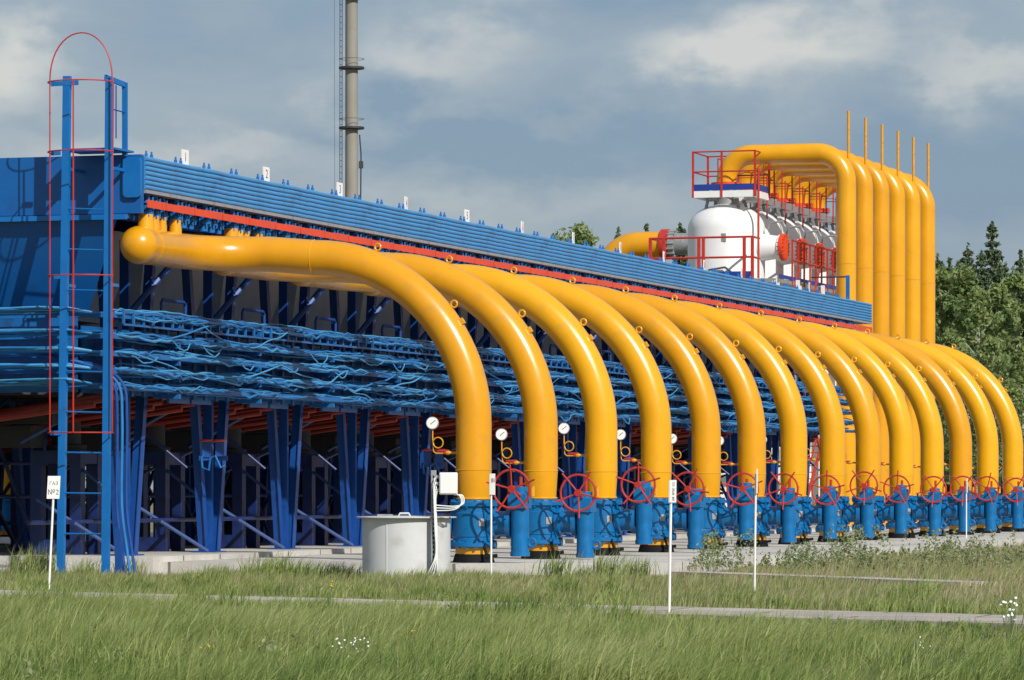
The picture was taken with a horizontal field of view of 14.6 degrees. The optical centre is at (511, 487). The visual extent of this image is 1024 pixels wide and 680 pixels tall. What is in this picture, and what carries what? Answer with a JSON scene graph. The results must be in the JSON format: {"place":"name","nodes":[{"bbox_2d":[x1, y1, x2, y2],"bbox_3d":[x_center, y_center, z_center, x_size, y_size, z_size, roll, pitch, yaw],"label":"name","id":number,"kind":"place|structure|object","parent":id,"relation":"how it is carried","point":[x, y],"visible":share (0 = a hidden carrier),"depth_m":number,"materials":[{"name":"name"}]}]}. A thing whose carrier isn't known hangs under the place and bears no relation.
{"place":"outdoors","nodes":[
{"label":"outdoors","id":0,"kind":"place"},
{"bbox_2d":[0,590,1023,629],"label":"path","id":1,"kind":"structure","parent":0,"point":[984,618],"depth_m":52.11,"materials":[{"name":"concrete"}]},
{"bbox_2d":[0,490,1023,647],"bbox_3d":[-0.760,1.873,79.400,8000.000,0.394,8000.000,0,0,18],"label":"ground","id":2,"kind":"structure","parent":0,"point":[151,523],"depth_m":69.18,"materials":[{"name":"plant"}]},
{"bbox_2d":[47,476,60,588],"bbox_3d":[-7.251,0.856,63.292,0.219,2.091,0.052,0,0,0],"label":"marker sign","id":3,"kind":"object","parent":2,"relation":"on","point":[53,488],"visible":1,"depth_m":63.27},
{"bbox_2d":[35,353,126,572],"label":"cable","id":4,"kind":"object","parent":2,"relation":"on","point":[117,445],"visible":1,"depth_m":77.19,"materials":[{"name":"blue paint"}]},
{"bbox_2d":[44,356,131,572],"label":"cable","id":5,"kind":"object","parent":2,"relation":"on","point":[121,473],"visible":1,"depth_m":77.16,"materials":[{"name":"plastic"}]},
{"bbox_2d":[47,32,133,574],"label":"caged ladder","id":6,"kind":"object","parent":2,"relation":"on","point":[109,150],"visible":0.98,"depth_m":77.11,"materials":[{"name":"metal"}]},
{"bbox_2d":[68,361,135,572],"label":"cable","id":7,"kind":"object","parent":2,"relation":"on","point":[126,466],"visible":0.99,"depth_m":77.13,"materials":[{"name":"blue paint"}]},
{"bbox_2d":[334,0,363,198],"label":"chimney","id":8,"kind":"object","parent":2,"relation":"on","point":[351,68],"visible":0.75,"depth_m":399.50,"materials":[{"name":"metal"}]},
{"bbox_2d":[356,512,455,580],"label":"inspection chamber","id":9,"kind":"object","parent":2,"relation":"on","point":[391,542],"visible":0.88,"depth_m":72.29,"materials":[{"name":"grey metal"}]},
{"bbox_2d":[0,525,885,575],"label":"foundation slab","id":10,"kind":"structure","parent":2,"relation":"on","point":[154,560],"depth_m":84.96,"materials":[{"name":"concrete"}]},
{"bbox_2d":[0,151,232,555],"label":"air cooler","id":11,"kind":"object","parent":10,"relation":"on","point":[192,198],"visible":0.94,"depth_m":79.30,"materials":[{"name":"blue paint"}]},
{"bbox_2d":[0,310,844,395],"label":"cable tray","id":12,"kind":"object","parent":11,"relation":"attached to","point":[124,317],"visible":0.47,"depth_m":87.13,"materials":[{"name":"metal"}]},
{"bbox_2d":[51,312,837,389],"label":"cable","id":13,"kind":"object","parent":12,"relation":"in","point":[306,335],"visible":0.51,"depth_m":87.79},
{"bbox_2d":[0,333,848,404],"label":"cable tray","id":14,"kind":"object","parent":11,"relation":"attached to","point":[100,336],"visible":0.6,"depth_m":85.76,"materials":[{"name":"metal"}]},
{"bbox_2d":[0,329,846,400],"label":"cable","id":15,"kind":"object","parent":14,"relation":"in","point":[158,336],"visible":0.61,"depth_m":84.94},
{"bbox_2d":[0,333,847,402],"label":"cable","id":16,"kind":"object","parent":14,"relation":"in","point":[171,340],"visible":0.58,"depth_m":85.86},
{"bbox_2d":[67,328,845,400],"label":"cable","id":17,"kind":"object","parent":14,"relation":"in","point":[222,344],"visible":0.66,"depth_m":90.18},
{"bbox_2d":[0,351,851,414],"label":"cable tray","id":18,"kind":"object","parent":11,"relation":"attached to","point":[200,362],"visible":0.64,"depth_m":86.50,"materials":[{"name":"metal"}]},
{"bbox_2d":[0,350,814,410],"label":"cable","id":19,"kind":"object","parent":18,"relation":"in","point":[231,365],"visible":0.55,"depth_m":88.81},
{"bbox_2d":[25,347,850,410],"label":"cable","id":20,"kind":"object","parent":18,"relation":"in","point":[172,352],"visible":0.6,"depth_m":81.15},
{"bbox_2d":[67,349,848,411],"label":"cable","id":21,"kind":"object","parent":18,"relation":"in","point":[238,359],"visible":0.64,"depth_m":89.10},
{"bbox_2d":[0,368,852,423],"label":"cable tray","id":22,"kind":"object","parent":11,"relation":"attached to","point":[114,371],"visible":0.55,"depth_m":85.05,"materials":[{"name":"metal"}]},
{"bbox_2d":[30,364,849,420],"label":"cable","id":23,"kind":"object","parent":22,"relation":"in","point":[243,375],"visible":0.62,"depth_m":89.33,"materials":[{"name":"plastic"}]},
{"bbox_2d":[68,368,853,422],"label":"cable","id":24,"kind":"object","parent":22,"relation":"in","point":[252,378],"visible":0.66,"depth_m":87.60,"materials":[{"name":"plastic"}]},
{"bbox_2d":[0,383,854,432],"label":"cable tray","id":25,"kind":"object","parent":11,"relation":"attached to","point":[340,400],"visible":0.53,"depth_m":87.80,"materials":[{"name":"metal"}]},
{"bbox_2d":[37,380,848,428],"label":"cable","id":26,"kind":"object","parent":25,"relation":"in","point":[367,397],"visible":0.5,"depth_m":89.62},
{"bbox_2d":[41,383,854,431],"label":"cable","id":27,"kind":"object","parent":25,"relation":"in","point":[202,390],"visible":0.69,"depth_m":86.73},
{"bbox_2d":[0,168,309,552],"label":"air cooler","id":28,"kind":"object","parent":10,"relation":"on","point":[267,208],"visible":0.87,"depth_m":85.36,"materials":[{"name":"paint"}]},
{"bbox_2d":[199,439,227,470],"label":"drain valve","id":29,"kind":"object","parent":28,"relation":"attached to","point":[219,451],"visible":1,"depth_m":84.44,"materials":[{"name":"blue paint"}]},
{"bbox_2d":[0,184,379,549],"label":"air cooler","id":30,"kind":"object","parent":10,"relation":"on","point":[336,217],"visible":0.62,"depth_m":89.67,"materials":[{"name":"paint"}]},
{"bbox_2d":[0,366,851,424],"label":"cable","id":31,"kind":"object","parent":30,"relation":"on","point":[380,390],"visible":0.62,"depth_m":92.32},
{"bbox_2d":[0,199,442,546],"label":"air cooler","id":32,"kind":"object","parent":10,"relation":"on","point":[402,230],"visible":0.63,"depth_m":93.98,"materials":[{"name":"paint"}]},
{"bbox_2d":[5,212,500,542],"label":"air cooler","id":33,"kind":"object","parent":10,"relation":"on","point":[465,242],"visible":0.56,"depth_m":98.27,"materials":[{"name":"paint"}]},
{"bbox_2d":[86,224,553,540],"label":"air cooler","id":34,"kind":"object","parent":10,"relation":"on","point":[525,254],"visible":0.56,"depth_m":102.78,"materials":[{"name":"paint"}]},
{"bbox_2d":[153,235,602,538],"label":"air cooler","id":35,"kind":"object","parent":10,"relation":"on","point":[581,264],"visible":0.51,"depth_m":106.61,"materials":[{"name":"paint"}]},
{"bbox_2d":[0,363,848,424],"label":"cable","id":36,"kind":"object","parent":35,"relation":"on","point":[142,376],"visible":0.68,"depth_m":86.46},
{"bbox_2d":[224,245,647,537],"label":"air cooler","id":37,"kind":"object","parent":10,"relation":"on","point":[620,271],"visible":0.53,"depth_m":111.17,"materials":[{"name":"paint"}]},
{"bbox_2d":[381,254,689,535],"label":"air cooler","id":38,"kind":"object","parent":10,"relation":"on","point":[666,280],"visible":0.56,"depth_m":115.40,"materials":[{"name":"paint"}]},
{"bbox_2d":[391,271,764,492],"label":"air cooler","id":39,"kind":"object","parent":10,"relation":"on","point":[744,294],"visible":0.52,"depth_m":123.79,"materials":[{"name":"paint"}]},
{"bbox_2d":[492,263,728,532],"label":"air cooler","id":40,"kind":"object","parent":10,"relation":"on","point":[706,287],"visible":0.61,"depth_m":119.51,"materials":[{"name":"paint"}]},
{"bbox_2d":[666,278,797,530],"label":"air cooler","id":41,"kind":"object","parent":10,"relation":"on","point":[779,301],"visible":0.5,"depth_m":128.21,"materials":[{"name":"paint"}]},
{"bbox_2d":[630,292,871,526],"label":"air cooler","id":42,"kind":"object","parent":10,"relation":"on","point":[848,312],"visible":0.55,"depth_m":137.10,"materials":[{"name":"paint"}]},
{"bbox_2d":[679,285,829,528],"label":"air cooler","id":43,"kind":"object","parent":10,"relation":"on","point":[813,307],"visible":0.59,"depth_m":132.73,"materials":[{"name":"paint"}]},
{"bbox_2d":[429,470,464,573],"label":"junction box post","id":44,"kind":"object","parent":2,"relation":"on","point":[447,483],"visible":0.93,"depth_m":72.10,"materials":[{"name":"metal"}]},
{"bbox_2d":[18,591,1004,679],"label":"meadow weeds","id":45,"kind":"object","parent":2,"relation":"on","point":[30,671],"visible":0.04,"depth_m":42.83,"materials":[{"name":"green plant"}]},
{"bbox_2d":[0,581,1023,679],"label":"meadow grass","id":46,"kind":"structure","parent":2,"relation":"on","point":[677,658],"depth_m":42.19,"materials":[{"name":"plant"}]},
{"bbox_2d":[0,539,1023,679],"bbox_3d":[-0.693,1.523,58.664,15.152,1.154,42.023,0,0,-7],"label":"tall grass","id":47,"kind":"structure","parent":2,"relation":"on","point":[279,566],"depth_m":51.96,"materials":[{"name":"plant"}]},
{"bbox_2d":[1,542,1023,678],"bbox_3d":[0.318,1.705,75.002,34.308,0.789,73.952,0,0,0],"label":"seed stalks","id":48,"kind":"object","parent":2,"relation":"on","point":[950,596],"visible":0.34,"depth_m":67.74,"materials":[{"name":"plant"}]},
{"bbox_2d":[564,221,598,246],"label":"broad tree","id":49,"kind":"object","parent":2,"relation":"on","point":[582,236],"visible":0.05,"depth_m":419.61,"materials":[{"name":"green plant"}]},
{"bbox_2d":[604,229,687,259],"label":"inlet pipe","id":50,"kind":"object","parent":2,"relation":"on","point":[637,243],"visible":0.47,"depth_m":183.35,"materials":[{"name":"metal"}]},
{"bbox_2d":[668,480,676,612],"bbox_3d":[2.084,0.948,52.502,0.078,2.105,0.202,0,0,28],"label":"marker sign","id":51,"kind":"object","parent":2,"relation":"on","point":[672,491],"visible":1,"depth_m":52.49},
{"bbox_2d":[649,236,835,494],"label":"platform","id":52,"kind":"structure","parent":2,"relation":"on","point":[790,281],"depth_m":169.40,"materials":[{"name":"metal"}]},
{"bbox_2d":[688,190,789,506],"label":"separator vessel","id":53,"kind":"object","parent":52,"relation":"on","point":[725,216],"visible":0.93,"depth_m":170.23,"materials":[{"name":"white paint"}]},
{"bbox_2d":[692,150,769,277],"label":"top platform","id":54,"kind":"structure","parent":53,"relation":"attached to","point":[740,192],"depth_m":170.27,"materials":[{"name":"white paint"}]},
{"bbox_2d":[739,203,807,486],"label":"separator vessel","id":55,"kind":"object","parent":2,"relation":"on","point":[774,268],"visible":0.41,"depth_m":173.66,"materials":[{"name":"metal"}]},
{"bbox_2d":[711,111,855,524],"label":"riser pipe","id":56,"kind":"object","parent":2,"relation":"on","point":[836,161],"visible":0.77,"depth_m":169.78,"materials":[{"name":"metal"}]},
{"bbox_2d":[760,197,825,381],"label":"separator vessel","id":57,"kind":"object","parent":2,"relation":"on","point":[794,233],"visible":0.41,"depth_m":176.88,"materials":[{"name":"metal"}]},
{"bbox_2d":[736,118,872,494],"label":"riser pipe","id":58,"kind":"object","parent":2,"relation":"on","point":[864,237],"visible":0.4,"depth_m":172.88,"materials":[{"name":"metal"}]},
{"bbox_2d":[777,202,835,524],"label":"separator vessel","id":59,"kind":"object","parent":2,"relation":"on","point":[811,238],"visible":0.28,"depth_m":180.15,"materials":[{"name":"metal"}]},
{"bbox_2d":[791,207,835,495],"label":"separator vessel","id":60,"kind":"object","parent":2,"relation":"on","point":[828,242],"visible":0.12,"depth_m":183.39,"materials":[{"name":"metal"}]},
{"bbox_2d":[756,125,889,524],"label":"riser pipe","id":61,"kind":"object","parent":2,"relation":"on","point":[881,259],"visible":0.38,"depth_m":176.03,"materials":[{"name":"metal"}]},
{"bbox_2d":[671,571,994,585],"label":"kerb","id":62,"kind":"structure","parent":2,"relation":"on","point":[733,573],"depth_m":74.58,"materials":[{"name":"concrete"}]},
{"bbox_2d":[776,131,904,397],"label":"riser pipe","id":63,"kind":"object","parent":2,"relation":"on","point":[897,256],"visible":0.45,"depth_m":179.23,"materials":[{"name":"metal"}]},
{"bbox_2d":[688,524,1023,571],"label":"weeds","id":64,"kind":"object","parent":2,"relation":"on","point":[840,555],"visible":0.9,"depth_m":84.67,"materials":[{"name":"green plant"}]},
{"bbox_2d":[793,137,920,522],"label":"riser pipe","id":65,"kind":"object","parent":2,"relation":"on","point":[912,265],"visible":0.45,"depth_m":182.43,"materials":[{"name":"metal"}]},
{"bbox_2d":[808,143,934,399],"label":"riser pipe","id":66,"kind":"object","parent":2,"relation":"on","point":[927,202],"visible":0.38,"depth_m":185.61,"materials":[{"name":"metal"}]},
{"bbox_2d":[935,265,970,486],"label":"birch tree","id":67,"kind":"object","parent":2,"relation":"on","point":[942,281],"visible":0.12,"depth_m":299.50,"materials":[{"name":"green plant"}]},
{"bbox_2d":[935,327,973,493],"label":"birch tree","id":68,"kind":"object","parent":2,"relation":"on","point":[950,338],"visible":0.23,"depth_m":261.60,"materials":[{"name":"green plant"}]},
{"bbox_2d":[942,398,976,484],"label":"birch tree","id":69,"kind":"object","parent":2,"relation":"on","point":[974,458],"visible":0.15,"depth_m":239.74,"materials":[{"name":"green plant"}]},
{"bbox_2d":[935,262,1000,449],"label":"birch tree","id":70,"kind":"object","parent":2,"relation":"on","point":[961,280],"visible":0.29,"depth_m":295.39,"materials":[{"name":"green plant"}]},
{"bbox_2d":[936,286,1017,495],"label":"birch tree","id":71,"kind":"object","parent":2,"relation":"on","point":[974,307],"visible":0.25,"depth_m":284.41,"materials":[{"name":"green plant"}]},
{"bbox_2d":[977,220,1003,462],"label":"spruce tree","id":72,"kind":"object","parent":2,"relation":"on","point":[994,256],"visible":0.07,"depth_m":329.68,"materials":[{"name":"green plant"}]},
{"bbox_2d":[962,335,1023,482],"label":"birch tree","id":73,"kind":"object","parent":2,"relation":"on","point":[984,354],"visible":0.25,"depth_m":254.61,"materials":[{"name":"green plant"}]},
{"bbox_2d":[964,282,1023,494],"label":"birch tree","id":74,"kind":"object","parent":2,"relation":"on","point":[1002,303],"visible":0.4,"depth_m":291.25,"materials":[{"name":"green plant"}]},
{"bbox_2d":[973,270,1023,416],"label":"birch tree","id":75,"kind":"object","parent":2,"relation":"on","point":[1013,285],"visible":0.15,"depth_m":297.85,"materials":[{"name":"green plant"}]},
{"bbox_2d":[991,378,1023,487],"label":"birch tree","id":76,"kind":"object","parent":2,"relation":"on","point":[1009,384],"visible":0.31,"depth_m":237.66,"materials":[{"name":"green plant"}]},
{"bbox_2d":[994,344,1023,489],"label":"birch tree","id":77,"kind":"object","parent":2,"relation":"on","point":[1016,372],"visible":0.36,"depth_m":257.51,"materials":[{"name":"green plant"}]},
{"bbox_2d":[0,0,1023,489],"label":"sky","id":78,"kind":"structure","parent":0,"point":[549,116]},
{"bbox_2d":[160,529,1023,577],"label":"slab","id":79,"kind":"structure","parent":0,"point":[681,555],"depth_m":86.42,"materials":[{"name":"concrete"}]},
{"bbox_2d":[449,462,536,562],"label":"gas valve","id":80,"kind":"object","parent":79,"relation":"on","point":[470,531],"visible":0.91,"depth_m":78.98,"materials":[{"name":"blue paint"}]},
{"bbox_2d":[120,214,491,499],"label":"gas pipe","id":81,"kind":"object","parent":80,"relation":"on","point":[420,299],"visible":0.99,"depth_m":79.39,"materials":[{"name":"metal"}]},
{"bbox_2d":[521,471,601,558],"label":"gas valve","id":82,"kind":"object","parent":79,"relation":"on","point":[552,522],"visible":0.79,"depth_m":83.26,"materials":[{"name":"blue paint"}]},
{"bbox_2d":[213,228,557,499],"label":"gas pipe","id":83,"kind":"object","parent":82,"relation":"on","point":[494,313],"visible":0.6,"depth_m":83.58,"materials":[{"name":"metal"}]},
{"bbox_2d":[594,461,659,555],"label":"gas valve","id":84,"kind":"object","parent":79,"relation":"on","point":[613,519],"visible":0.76,"depth_m":87.56,"materials":[{"name":"blue paint"}]},
{"bbox_2d":[291,263,617,498],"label":"gas pipe","id":85,"kind":"object","parent":84,"relation":"on","point":[557,321],"visible":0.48,"depth_m":87.89,"materials":[{"name":"metal"}]},
{"bbox_2d":[638,468,709,551],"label":"gas valve","id":86,"kind":"object","parent":79,"relation":"on","point":[688,517],"visible":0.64,"depth_m":91.80,"materials":[{"name":"blue paint"}]},
{"bbox_2d":[362,274,671,497],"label":"gas pipe","id":87,"kind":"object","parent":86,"relation":"on","point":[613,329],"visible":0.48,"depth_m":92.19,"materials":[{"name":"metal"}]},
{"bbox_2d":[687,467,762,549],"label":"gas valve","id":88,"kind":"object","parent":79,"relation":"on","point":[719,515],"visible":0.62,"depth_m":96.17,"materials":[{"name":"blue paint"}]},
{"bbox_2d":[448,284,720,497],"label":"gas pipe","id":89,"kind":"object","parent":88,"relation":"on","point":[666,337],"visible":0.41,"depth_m":96.49,"materials":[{"name":"metal"}]},
{"bbox_2d":[733,472,801,546],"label":"gas valve","id":90,"kind":"object","parent":79,"relation":"on","point":[782,514],"visible":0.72,"depth_m":100.36,"materials":[{"name":"blue paint"}]},
{"bbox_2d":[516,293,765,497],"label":"gas pipe","id":91,"kind":"object","parent":90,"relation":"on","point":[714,344],"visible":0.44,"depth_m":100.80,"materials":[{"name":"metal"}]},
{"bbox_2d":[776,470,844,543],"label":"gas valve","id":92,"kind":"object","parent":79,"relation":"on","point":[823,514],"visible":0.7,"depth_m":104.71,"materials":[{"name":"blue paint"}]},
{"bbox_2d":[579,300,807,496],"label":"gas pipe","id":93,"kind":"object","parent":92,"relation":"on","point":[757,350],"visible":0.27,"depth_m":105.11,"materials":[{"name":"metal"}]},
{"bbox_2d":[815,470,881,541],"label":"gas valve","id":94,"kind":"object","parent":79,"relation":"on","point":[861,512],"visible":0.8,"depth_m":109.01,"materials":[{"name":"blue paint"}]},
{"bbox_2d":[721,308,845,496],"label":"gas pipe","id":95,"kind":"object","parent":94,"relation":"on","point":[802,360],"visible":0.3,"depth_m":109.41,"materials":[{"name":"metal"}]},
{"bbox_2d":[852,470,913,539],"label":"gas valve","id":96,"kind":"object","parent":79,"relation":"on","point":[895,512],"visible":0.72,"depth_m":113.26,"materials":[{"name":"blue paint"}]},
{"bbox_2d":[762,315,880,495],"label":"gas pipe","id":97,"kind":"object","parent":96,"relation":"on","point":[841,367],"visible":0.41,"depth_m":113.72,"materials":[{"name":"metal"}]},
{"bbox_2d":[885,474,949,537],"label":"gas valve","id":98,"kind":"object","parent":79,"relation":"on","point":[929,510],"visible":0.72,"depth_m":117.68,"materials":[{"name":"blue paint"}]},
{"bbox_2d":[796,321,913,495],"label":"gas pipe","id":99,"kind":"object","parent":98,"relation":"on","point":[878,375],"visible":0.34,"depth_m":118.03,"materials":[{"name":"metal"}]},
{"bbox_2d":[917,475,978,535],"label":"gas valve","id":100,"kind":"object","parent":79,"relation":"on","point":[956,510],"visible":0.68,"depth_m":121.96,"materials":[{"name":"blue paint"}]},
{"bbox_2d":[835,327,943,495],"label":"gas pipe","id":101,"kind":"object","parent":100,"relation":"on","point":[910,380],"visible":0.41,"depth_m":122.33,"materials":[{"name":"metal"}]},
{"bbox_2d":[946,472,1002,534],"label":"gas valve","id":102,"kind":"object","parent":79,"relation":"on","point":[986,509],"visible":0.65,"depth_m":126.17,"materials":[{"name":"blue paint"}]},
{"bbox_2d":[863,332,971,495],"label":"gas pipe","id":103,"kind":"object","parent":102,"relation":"on","point":[941,386],"visible":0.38,"depth_m":126.64,"materials":[{"name":"metal"}]},
{"bbox_2d":[974,476,1023,532],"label":"gas valve","id":104,"kind":"object","parent":79,"relation":"on","point":[1012,509],"visible":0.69,"depth_m":130.56,"materials":[{"name":"blue paint"}]},
{"bbox_2d":[893,337,998,494],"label":"gas pipe","id":105,"kind":"object","parent":104,"relation":"on","point":[971,393],"visible":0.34,"depth_m":130.95,"materials":[{"name":"metal"}]},
{"bbox_2d":[1000,482,1023,531],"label":"gas valve","id":106,"kind":"object","parent":79,"relation":"on","point":[1007,524],"visible":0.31,"depth_m":135.09,"materials":[{"name":"blue paint"}]},
{"bbox_2d":[922,342,1023,494],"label":"gas pipe","id":107,"kind":"object","parent":106,"relation":"on","point":[1000,402],"visible":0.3,"depth_m":135.25,"materials":[{"name":"metal"}]},
{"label":"cable","id":108,"kind":"object","parent":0,"visible":0},
{"bbox_2d":[56,362,851,419],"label":"cable","id":109,"kind":"object","parent":108,"relation":"on","point":[352,381],"visible":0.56,"depth_m":87.45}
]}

